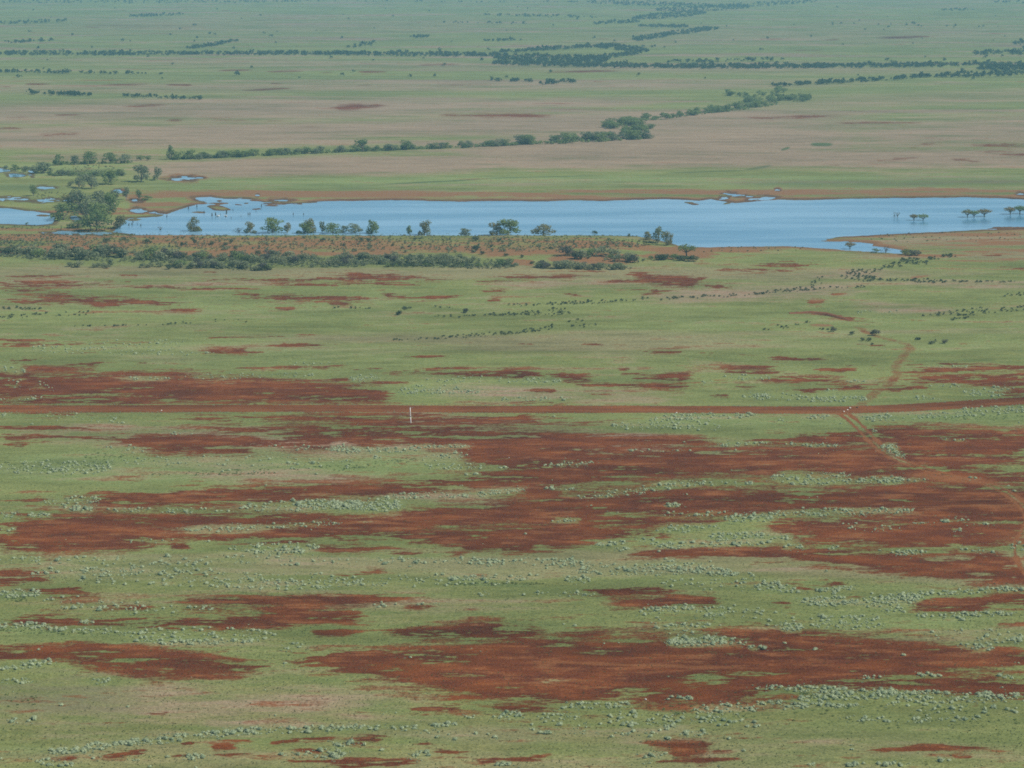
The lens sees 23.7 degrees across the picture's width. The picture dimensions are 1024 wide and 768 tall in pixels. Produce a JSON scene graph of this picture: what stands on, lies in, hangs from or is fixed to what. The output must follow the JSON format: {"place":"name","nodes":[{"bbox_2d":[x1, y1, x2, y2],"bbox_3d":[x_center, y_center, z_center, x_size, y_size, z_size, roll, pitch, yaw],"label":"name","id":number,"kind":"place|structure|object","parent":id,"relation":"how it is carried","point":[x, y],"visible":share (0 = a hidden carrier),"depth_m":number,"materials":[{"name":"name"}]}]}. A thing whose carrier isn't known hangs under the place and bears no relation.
{"place":"outdoors","nodes":[
{"label":"outdoors","id":0,"kind":"place"},
{"bbox_2d":[0,0,1023,767],"bbox_3d":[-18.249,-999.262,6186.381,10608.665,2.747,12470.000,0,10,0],"label":"ground","id":1,"kind":"structure","parent":0,"point":[938,136],"depth_m":754.12,"materials":[{"name":"green plant"}]},
{"bbox_2d":[10,245,21,253],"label":"shrub","id":2,"kind":"object","parent":1,"relation":"on","point":[17,248],"visible":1,"depth_m":1084.77,"materials":[{"name":"green plant"}]},
{"bbox_2d":[29,185,37,195],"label":"tree","id":3,"kind":"object","parent":1,"relation":"on","point":[33,189],"visible":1,"depth_m":1333.84,"materials":[{"name":"green plant"}]},
{"bbox_2d":[28,165,39,172],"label":"shrub","id":4,"kind":"object","parent":1,"relation":"on","point":[34,170],"visible":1,"depth_m":1458.07,"materials":[{"name":"green plant"}]},
{"bbox_2d":[30,247,44,256],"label":"shrub","id":5,"kind":"object","parent":1,"relation":"on","point":[37,252],"visible":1,"depth_m":1077.74,"materials":[{"name":"green plant"}]},
{"bbox_2d":[36,162,53,172],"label":"tree","id":6,"kind":"object","parent":1,"relation":"on","point":[44,166],"visible":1,"depth_m":1461.05,"materials":[{"name":"green plant"}]},
{"bbox_2d":[47,247,58,256],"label":"shrub","id":7,"kind":"object","parent":1,"relation":"on","point":[51,250],"visible":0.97,"depth_m":1077.80,"materials":[{"name":"green plant"}]},
{"bbox_2d":[52,154,64,164],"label":"tree","id":8,"kind":"object","parent":1,"relation":"on","point":[56,161],"visible":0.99,"depth_m":1510.68,"materials":[{"name":"green plant"}]},
{"bbox_2d":[52,242,69,248],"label":"shrub","id":9,"kind":"object","parent":1,"relation":"on","point":[64,245],"visible":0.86,"depth_m":1093.13,"materials":[{"name":"green plant"}]},
{"bbox_2d":[54,248,71,258],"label":"shrub","id":10,"kind":"object","parent":1,"relation":"on","point":[60,253],"visible":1,"depth_m":1073.39,"materials":[{"name":"green plant"}]},
{"bbox_2d":[48,202,79,219],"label":"tree","id":11,"kind":"object","parent":1,"relation":"on","point":[58,213],"visible":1,"depth_m":1220.44,"materials":[{"name":"green plant"}]},
{"bbox_2d":[60,194,78,207],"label":"tree","id":12,"kind":"object","parent":1,"relation":"on","point":[64,197],"visible":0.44,"depth_m":1275.01,"materials":[{"name":"green plant"}]},
{"bbox_2d":[66,220,82,227],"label":"shrub","id":13,"kind":"object","parent":1,"relation":"on","point":[74,223],"visible":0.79,"depth_m":1188.22,"materials":[{"name":"green plant"}]},
{"bbox_2d":[65,189,85,210],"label":"tree","id":14,"kind":"object","parent":1,"relation":"on","point":[75,196],"visible":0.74,"depth_m":1263.32,"materials":[{"name":"green plant"}]},
{"bbox_2d":[70,155,80,163],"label":"tree","id":15,"kind":"object","parent":1,"relation":"on","point":[74,158],"visible":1,"depth_m":1515.21,"materials":[{"name":"green plant"}]},
{"bbox_2d":[69,247,86,255],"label":"shrub","id":16,"kind":"object","parent":1,"relation":"on","point":[76,249],"visible":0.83,"depth_m":1079.25,"materials":[{"name":"green plant"}]},
{"bbox_2d":[72,260,83,266],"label":"shrub","id":17,"kind":"object","parent":1,"relation":"on","point":[77,263],"visible":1,"depth_m":1047.81,"materials":[{"name":"green plant"}]},
{"bbox_2d":[74,173,85,186],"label":"tree","id":18,"kind":"object","parent":1,"relation":"on","point":[78,181],"visible":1,"depth_m":1378.16,"materials":[{"name":"green plant"}]},
{"bbox_2d":[73,198,96,217],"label":"tree","id":19,"kind":"object","parent":1,"relation":"on","point":[80,207],"visible":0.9,"depth_m":1229.35,"materials":[{"name":"green plant"}]},
{"bbox_2d":[77,249,99,258],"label":"shrub","id":20,"kind":"object","parent":1,"relation":"on","point":[88,253],"visible":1,"depth_m":1070.85,"materials":[{"name":"green plant"}]},
{"bbox_2d":[80,173,98,188],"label":"tree","id":21,"kind":"object","parent":1,"relation":"on","point":[88,179],"visible":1,"depth_m":1370.83,"materials":[{"name":"green plant"}]},
{"bbox_2d":[81,151,97,163],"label":"tree","id":22,"kind":"object","parent":1,"relation":"on","point":[88,155],"visible":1,"depth_m":1519.09,"materials":[{"name":"green plant"}]},
{"bbox_2d":[80,208,113,230],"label":"tree","id":23,"kind":"object","parent":1,"relation":"on","point":[101,217],"visible":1,"depth_m":1176.31,"materials":[{"name":"green plant"}]},
{"bbox_2d":[83,190,113,212],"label":"tree","id":24,"kind":"object","parent":1,"relation":"on","point":[97,197],"visible":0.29,"depth_m":1251.65,"materials":[{"name":"green plant"}]},
{"bbox_2d":[86,201,112,220],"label":"tree","id":25,"kind":"object","parent":1,"relation":"on","point":[98,205],"visible":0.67,"depth_m":1218.77,"materials":[{"name":"green plant"}]},
{"bbox_2d":[93,243,112,251],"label":"shrub","id":26,"kind":"object","parent":1,"relation":"on","point":[103,247],"visible":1,"depth_m":1084.11,"materials":[{"name":"green plant"}]},
{"bbox_2d":[100,192,119,213],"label":"tree","id":27,"kind":"object","parent":1,"relation":"on","point":[109,197],"visible":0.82,"depth_m":1244.20,"materials":[{"name":"green plant"}]},
{"bbox_2d":[101,168,118,184],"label":"tree","id":28,"kind":"object","parent":1,"relation":"on","point":[111,173],"visible":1,"depth_m":1393.66,"materials":[{"name":"green plant"}]},
{"bbox_2d":[101,152,119,162],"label":"shrub","id":29,"kind":"object","parent":1,"relation":"on","point":[108,156],"visible":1,"depth_m":1522.66,"materials":[{"name":"green plant"}]},
{"bbox_2d":[112,215,126,227],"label":"tree","id":30,"kind":"object","parent":1,"relation":"on","point":[119,221],"visible":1,"depth_m":1185.46,"materials":[{"name":"green plant"}]},
{"bbox_2d":[111,247,129,256],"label":"shrub","id":31,"kind":"object","parent":1,"relation":"on","point":[117,249],"visible":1,"depth_m":1076.66,"materials":[{"name":"green plant"}]},
{"bbox_2d":[118,154,132,162],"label":"tree","id":32,"kind":"object","parent":1,"relation":"on","point":[122,158],"visible":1,"depth_m":1523.50,"materials":[{"name":"green plant"}]},
{"bbox_2d":[122,186,129,198],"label":"tree","id":33,"kind":"object","parent":1,"relation":"on","point":[126,191],"visible":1,"depth_m":1315.51,"materials":[{"name":"green plant"}]},
{"bbox_2d":[132,164,149,181],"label":"tree","id":34,"kind":"object","parent":1,"relation":"on","point":[143,169],"visible":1,"depth_m":1407.53,"materials":[{"name":"green plant"}]},
{"bbox_2d":[140,252,152,258],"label":"shrub","id":35,"kind":"object","parent":1,"relation":"on","point":[146,254],"visible":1,"depth_m":1069.89,"materials":[{"name":"green plant"}]},
{"bbox_2d":[143,246,158,254],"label":"shrub","id":36,"kind":"object","parent":1,"relation":"on","point":[150,249],"visible":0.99,"depth_m":1075.11,"materials":[{"name":"green plant"}]},
{"bbox_2d":[153,167,161,179],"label":"tree","id":37,"kind":"object","parent":1,"relation":"on","point":[157,173],"visible":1,"depth_m":1418.29,"materials":[{"name":"green plant"}]},
{"bbox_2d":[153,251,165,259],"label":"shrub","id":38,"kind":"object","parent":1,"relation":"on","point":[158,254],"visible":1,"depth_m":1067.98,"materials":[{"name":"green plant"}]},
{"bbox_2d":[166,145,173,159],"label":"tree","id":39,"kind":"object","parent":1,"relation":"on","point":[170,148],"visible":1,"depth_m":1547.71,"materials":[{"name":"green plant"}]},
{"bbox_2d":[165,248,182,257],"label":"shrub","id":40,"kind":"object","parent":1,"relation":"on","point":[170,252],"visible":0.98,"depth_m":1071.79,"materials":[{"name":"green plant"}]},
{"bbox_2d":[172,251,181,258],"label":"shrub","id":41,"kind":"object","parent":1,"relation":"on","point":[176,254],"visible":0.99,"depth_m":1069.11,"materials":[{"name":"green plant"}]},
{"bbox_2d":[172,151,184,159],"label":"tree","id":42,"kind":"object","parent":1,"relation":"on","point":[177,156],"visible":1,"depth_m":1547.77,"materials":[{"name":"green plant"}]},
{"bbox_2d":[173,259,186,265],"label":"shrub","id":43,"kind":"object","parent":1,"relation":"on","point":[182,262],"visible":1,"depth_m":1048.67,"materials":[{"name":"green plant"}]},
{"bbox_2d":[182,150,195,158],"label":"tree","id":44,"kind":"object","parent":1,"relation":"on","point":[189,156],"visible":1,"depth_m":1551.35,"materials":[{"name":"green plant"}]},
{"bbox_2d":[186,215,201,231],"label":"tree","id":45,"kind":"object","parent":1,"relation":"on","point":[191,227],"visible":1,"depth_m":1175.97,"materials":[{"name":"green plant"}]},
{"bbox_2d":[229,259,242,267],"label":"shrub","id":46,"kind":"object","parent":1,"relation":"on","point":[235,263],"visible":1,"depth_m":1046.88,"materials":[{"name":"green plant"}]},
{"bbox_2d":[243,221,256,232],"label":"tree","id":47,"kind":"object","parent":1,"relation":"on","point":[250,225],"visible":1,"depth_m":1169.81,"materials":[{"name":"green plant"}]},
{"bbox_2d":[248,254,258,261],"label":"shrub","id":48,"kind":"object","parent":1,"relation":"on","point":[253,256],"visible":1,"depth_m":1060.71,"materials":[{"name":"green plant"}]},
{"bbox_2d":[260,217,283,232],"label":"tree","id":49,"kind":"object","parent":1,"relation":"on","point":[271,224],"visible":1,"depth_m":1169.07,"materials":[{"name":"green plant"}]},
{"bbox_2d":[284,222,290,232],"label":"tree","id":50,"kind":"object","parent":1,"relation":"on","point":[287,226],"visible":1,"depth_m":1169.74,"materials":[{"name":"green plant"}]},
{"bbox_2d":[281,251,293,256],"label":"shrub","id":51,"kind":"object","parent":1,"relation":"on","point":[288,253],"visible":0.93,"depth_m":1074.61,"materials":[{"name":"green plant"}]},
{"bbox_2d":[295,221,312,233],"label":"tree","id":52,"kind":"object","parent":1,"relation":"on","point":[303,227],"visible":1,"depth_m":1166.92,"materials":[{"name":"green plant"}]},
{"bbox_2d":[303,218,316,233],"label":"tree","id":53,"kind":"object","parent":1,"relation":"on","point":[312,227],"visible":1,"depth_m":1168.74,"materials":[{"name":"green plant"}]},
{"bbox_2d":[0,235,645,270],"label":"scrub","id":54,"kind":"object","parent":1,"relation":"on","point":[191,257],"visible":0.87,"depth_m":1078.66,"materials":[{"name":"green plant"}]},
{"bbox_2d":[324,222,341,233],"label":"tree","id":55,"kind":"object","parent":1,"relation":"on","point":[331,228],"visible":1,"depth_m":1166.98,"materials":[{"name":"green plant"}]},
{"bbox_2d":[332,258,342,265],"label":"shrub","id":56,"kind":"object","parent":1,"relation":"on","point":[338,260],"visible":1,"depth_m":1053.85,"materials":[{"name":"green plant"}]},
{"bbox_2d":[347,223,362,233],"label":"tree","id":57,"kind":"object","parent":1,"relation":"on","point":[356,229],"visible":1,"depth_m":1167.66,"materials":[{"name":"green plant"}]},
{"bbox_2d":[353,139,371,150],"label":"tree","id":58,"kind":"object","parent":1,"relation":"on","point":[362,143],"visible":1,"depth_m":1606.52,"materials":[{"name":"green plant"}]},
{"bbox_2d":[357,252,371,258],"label":"shrub","id":59,"kind":"object","parent":1,"relation":"on","point":[364,254],"visible":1,"depth_m":1069.96,"materials":[{"name":"green plant"}]},
{"bbox_2d":[366,219,378,233],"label":"tree","id":60,"kind":"object","parent":1,"relation":"on","point":[374,227],"visible":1,"depth_m":1166.86,"materials":[{"name":"green plant"}]},
{"bbox_2d":[384,144,396,150],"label":"tree","id":61,"kind":"object","parent":1,"relation":"on","point":[390,147],"visible":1,"depth_m":1611.25,"materials":[{"name":"green plant"}]},
{"bbox_2d":[399,140,412,147],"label":"tree","id":62,"kind":"object","parent":1,"relation":"on","point":[408,143],"visible":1,"depth_m":1622.47,"materials":[{"name":"green plant"}]},
{"bbox_2d":[417,220,431,234],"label":"tree","id":63,"kind":"object","parent":1,"relation":"on","point":[424,226],"visible":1,"depth_m":1161.72,"materials":[{"name":"green plant"}]},
{"bbox_2d":[47,96,807,175],"bbox_3d":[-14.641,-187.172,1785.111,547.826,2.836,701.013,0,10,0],"label":"creek scrub","id":64,"kind":"object","parent":1,"relation":"on","point":[427,146],"visible":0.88,"depth_m":1648.33,"materials":[{"name":"green plant"}]},
{"bbox_2d":[450,257,464,264],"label":"shrub","id":65,"kind":"object","parent":1,"relation":"on","point":[458,260],"visible":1,"depth_m":1051.81,"materials":[{"name":"green plant"}]},
{"bbox_2d":[458,228,471,234],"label":"tree","id":66,"kind":"object","parent":1,"relation":"on","point":[465,232],"visible":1,"depth_m":1155.60,"materials":[{"name":"green plant"}]},
{"bbox_2d":[488,222,503,235],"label":"tree","id":67,"kind":"object","parent":1,"relation":"on","point":[497,229],"visible":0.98,"depth_m":1160.19,"materials":[{"name":"green plant"}]},
{"bbox_2d":[497,219,521,234],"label":"tree","id":68,"kind":"object","parent":1,"relation":"on","point":[511,224],"visible":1,"depth_m":1158.96,"materials":[{"name":"green plant"}]},
{"bbox_2d":[0,165,1020,251],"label":"tussock grass","id":69,"kind":"structure","parent":1,"relation":"on","point":[573,242],"depth_m":1129.08,"materials":[{"name":"green plant"}]},
{"bbox_2d":[0,310,1023,767],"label":"saltbushes","id":70,"kind":"object","parent":1,"relation":"on","point":[356,504],"visible":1,"depth_m":545.95,"materials":[{"name":"green plant"}]},
{"bbox_2d":[0,0,1023,99],"bbox_3d":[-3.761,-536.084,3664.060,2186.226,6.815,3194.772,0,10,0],"label":"treeline","id":71,"kind":"object","parent":1,"relation":"on","point":[578,59],"visible":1,"depth_m":2857.40,"materials":[{"name":"green plant"}]},
{"bbox_2d":[0,308,1023,767],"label":"herb tufts","id":72,"kind":"object","parent":1,"relation":"on","point":[532,574],"visible":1,"depth_m":548.41,"materials":[{"name":"green plant"}]},
{"bbox_2d":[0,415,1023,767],"bbox_3d":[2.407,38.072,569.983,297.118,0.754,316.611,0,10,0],"label":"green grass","id":73,"kind":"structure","parent":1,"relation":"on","point":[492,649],"depth_m":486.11,"materials":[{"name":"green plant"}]},
{"bbox_2d":[0,253,1023,343],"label":"animal herd","id":74,"kind":"object","parent":1,"relation":"on","point":[776,290],"visible":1,"depth_m":942.16,"materials":[{"name":"black fur"}]},
{"bbox_2d":[0,415,1023,730],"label":"undergrowth","id":75,"kind":"object","parent":1,"relation":"on","point":[462,583],"visible":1,"depth_m":523.84,"materials":[{"name":"green plant"}]},
{"bbox_2d":[513,134,526,143],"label":"tree","id":76,"kind":"object","parent":1,"relation":"on","point":[518,138],"visible":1,"depth_m":1660.47,"materials":[{"name":"green plant"}]},
{"bbox_2d":[521,135,533,144],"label":"tree","id":77,"kind":"object","parent":1,"relation":"on","point":[525,137],"visible":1,"depth_m":1656.47,"materials":[{"name":"green plant"}]},
{"bbox_2d":[530,223,555,234],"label":"tree","id":78,"kind":"object","parent":1,"relation":"on","point":[536,230],"visible":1,"depth_m":1154.70,"materials":[{"name":"green plant"}]},
{"bbox_2d":[553,261,564,268],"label":"shrub","id":79,"kind":"object","parent":1,"relation":"on","point":[557,265],"visible":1,"depth_m":1043.81,"materials":[{"name":"green plant"}]},
{"bbox_2d":[557,245,574,255],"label":"shrub","id":80,"kind":"object","parent":1,"relation":"on","point":[566,248],"visible":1,"depth_m":1080.41,"materials":[{"name":"green plant"}]},
{"bbox_2d":[560,134,577,142],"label":"tree","id":81,"kind":"object","parent":1,"relation":"on","point":[569,137],"visible":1,"depth_m":1667.77,"materials":[{"name":"green plant"}]},
{"bbox_2d":[593,246,608,255],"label":"shrub","id":82,"kind":"object","parent":1,"relation":"on","point":[602,250],"visible":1,"depth_m":1079.52,"materials":[{"name":"green plant"}]},
{"bbox_2d":[594,133,608,141],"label":"tree","id":83,"kind":"object","parent":1,"relation":"on","point":[601,139],"visible":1,"depth_m":1680.99,"materials":[{"name":"green plant"}]},
{"bbox_2d":[605,249,620,254],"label":"shrub","id":84,"kind":"object","parent":1,"relation":"on","point":[613,252],"visible":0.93,"depth_m":1077.19,"materials":[{"name":"green plant"}]},
{"bbox_2d":[607,121,619,128],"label":"tree","id":85,"kind":"object","parent":1,"relation":"on","point":[614,124],"visible":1,"depth_m":1793.42,"materials":[{"name":"green plant"}]},
{"bbox_2d":[608,262,621,269],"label":"shrub","id":86,"kind":"object","parent":1,"relation":"on","point":[614,265],"visible":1,"depth_m":1042.25,"materials":[{"name":"green plant"}]},
{"bbox_2d":[611,254,622,259],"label":"shrub","id":87,"kind":"object","parent":1,"relation":"on","point":[618,256],"visible":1,"depth_m":1065.37,"materials":[{"name":"green plant"}]},
{"bbox_2d":[628,254,638,262],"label":"shrub","id":88,"kind":"object","parent":1,"relation":"on","point":[633,257],"visible":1,"depth_m":1061.49,"materials":[{"name":"green plant"}]},
{"bbox_2d":[629,130,641,139],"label":"tree","id":89,"kind":"object","parent":1,"relation":"on","point":[636,134],"visible":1,"depth_m":1698.74,"materials":[{"name":"green plant"}]},
{"bbox_2d":[642,231,650,239],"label":"tree","id":90,"kind":"object","parent":1,"relation":"on","point":[647,235],"visible":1,"depth_m":1138.98,"materials":[{"name":"green plant"}]},
{"bbox_2d":[640,130,655,138],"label":"tree","id":91,"kind":"object","parent":1,"relation":"on","point":[646,132],"visible":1,"depth_m":1706.52,"materials":[{"name":"green plant"}]},
{"bbox_2d":[651,226,664,242],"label":"tree","id":92,"kind":"object","parent":1,"relation":"on","point":[658,230],"visible":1,"depth_m":1128.30,"materials":[{"name":"green plant"}]},
{"bbox_2d":[662,231,672,244],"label":"tree","id":93,"kind":"object","parent":1,"relation":"on","point":[668,240],"visible":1,"depth_m":1121.67,"materials":[{"name":"green plant"}]},
{"bbox_2d":[678,244,697,256],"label":"tree","id":94,"kind":"object","parent":1,"relation":"on","point":[689,248],"visible":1,"depth_m":1081.51,"materials":[{"name":"green plant"}]},
{"bbox_2d":[789,311,850,320],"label":"earth bank","id":95,"kind":"structure","parent":1,"relation":"on","point":[824,314],"depth_m":918.11,"materials":[{"name":"brown soil"}]},
{"bbox_2d":[977,208,992,216],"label":"tree","id":96,"kind":"object","parent":1,"relation":"on","point":[984,210],"visible":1,"depth_m":1236.57,"materials":[{"name":"green plant"}]},
{"bbox_2d":[0,397,1023,412],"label":"dirt road","id":97,"kind":"structure","parent":0,"point":[513,408],"depth_m":737.08,"materials":[{"name":"soil"}]},
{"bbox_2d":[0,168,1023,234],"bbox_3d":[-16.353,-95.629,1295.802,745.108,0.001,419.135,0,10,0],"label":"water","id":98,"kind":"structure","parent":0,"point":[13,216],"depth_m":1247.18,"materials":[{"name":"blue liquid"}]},
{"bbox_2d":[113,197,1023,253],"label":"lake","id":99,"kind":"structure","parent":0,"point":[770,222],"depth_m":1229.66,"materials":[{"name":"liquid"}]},
{"bbox_2d":[854,326,916,405],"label":"dirt track","id":100,"kind":"structure","parent":0,"point":[895,377],"depth_m":806.90,"materials":[{"name":"soil"}]},
{"bbox_2d":[837,413,1023,573],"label":"dirt track","id":101,"kind":"structure","parent":0,"point":[1016,557],"depth_m":645.94,"materials":[{"name":"soil"}]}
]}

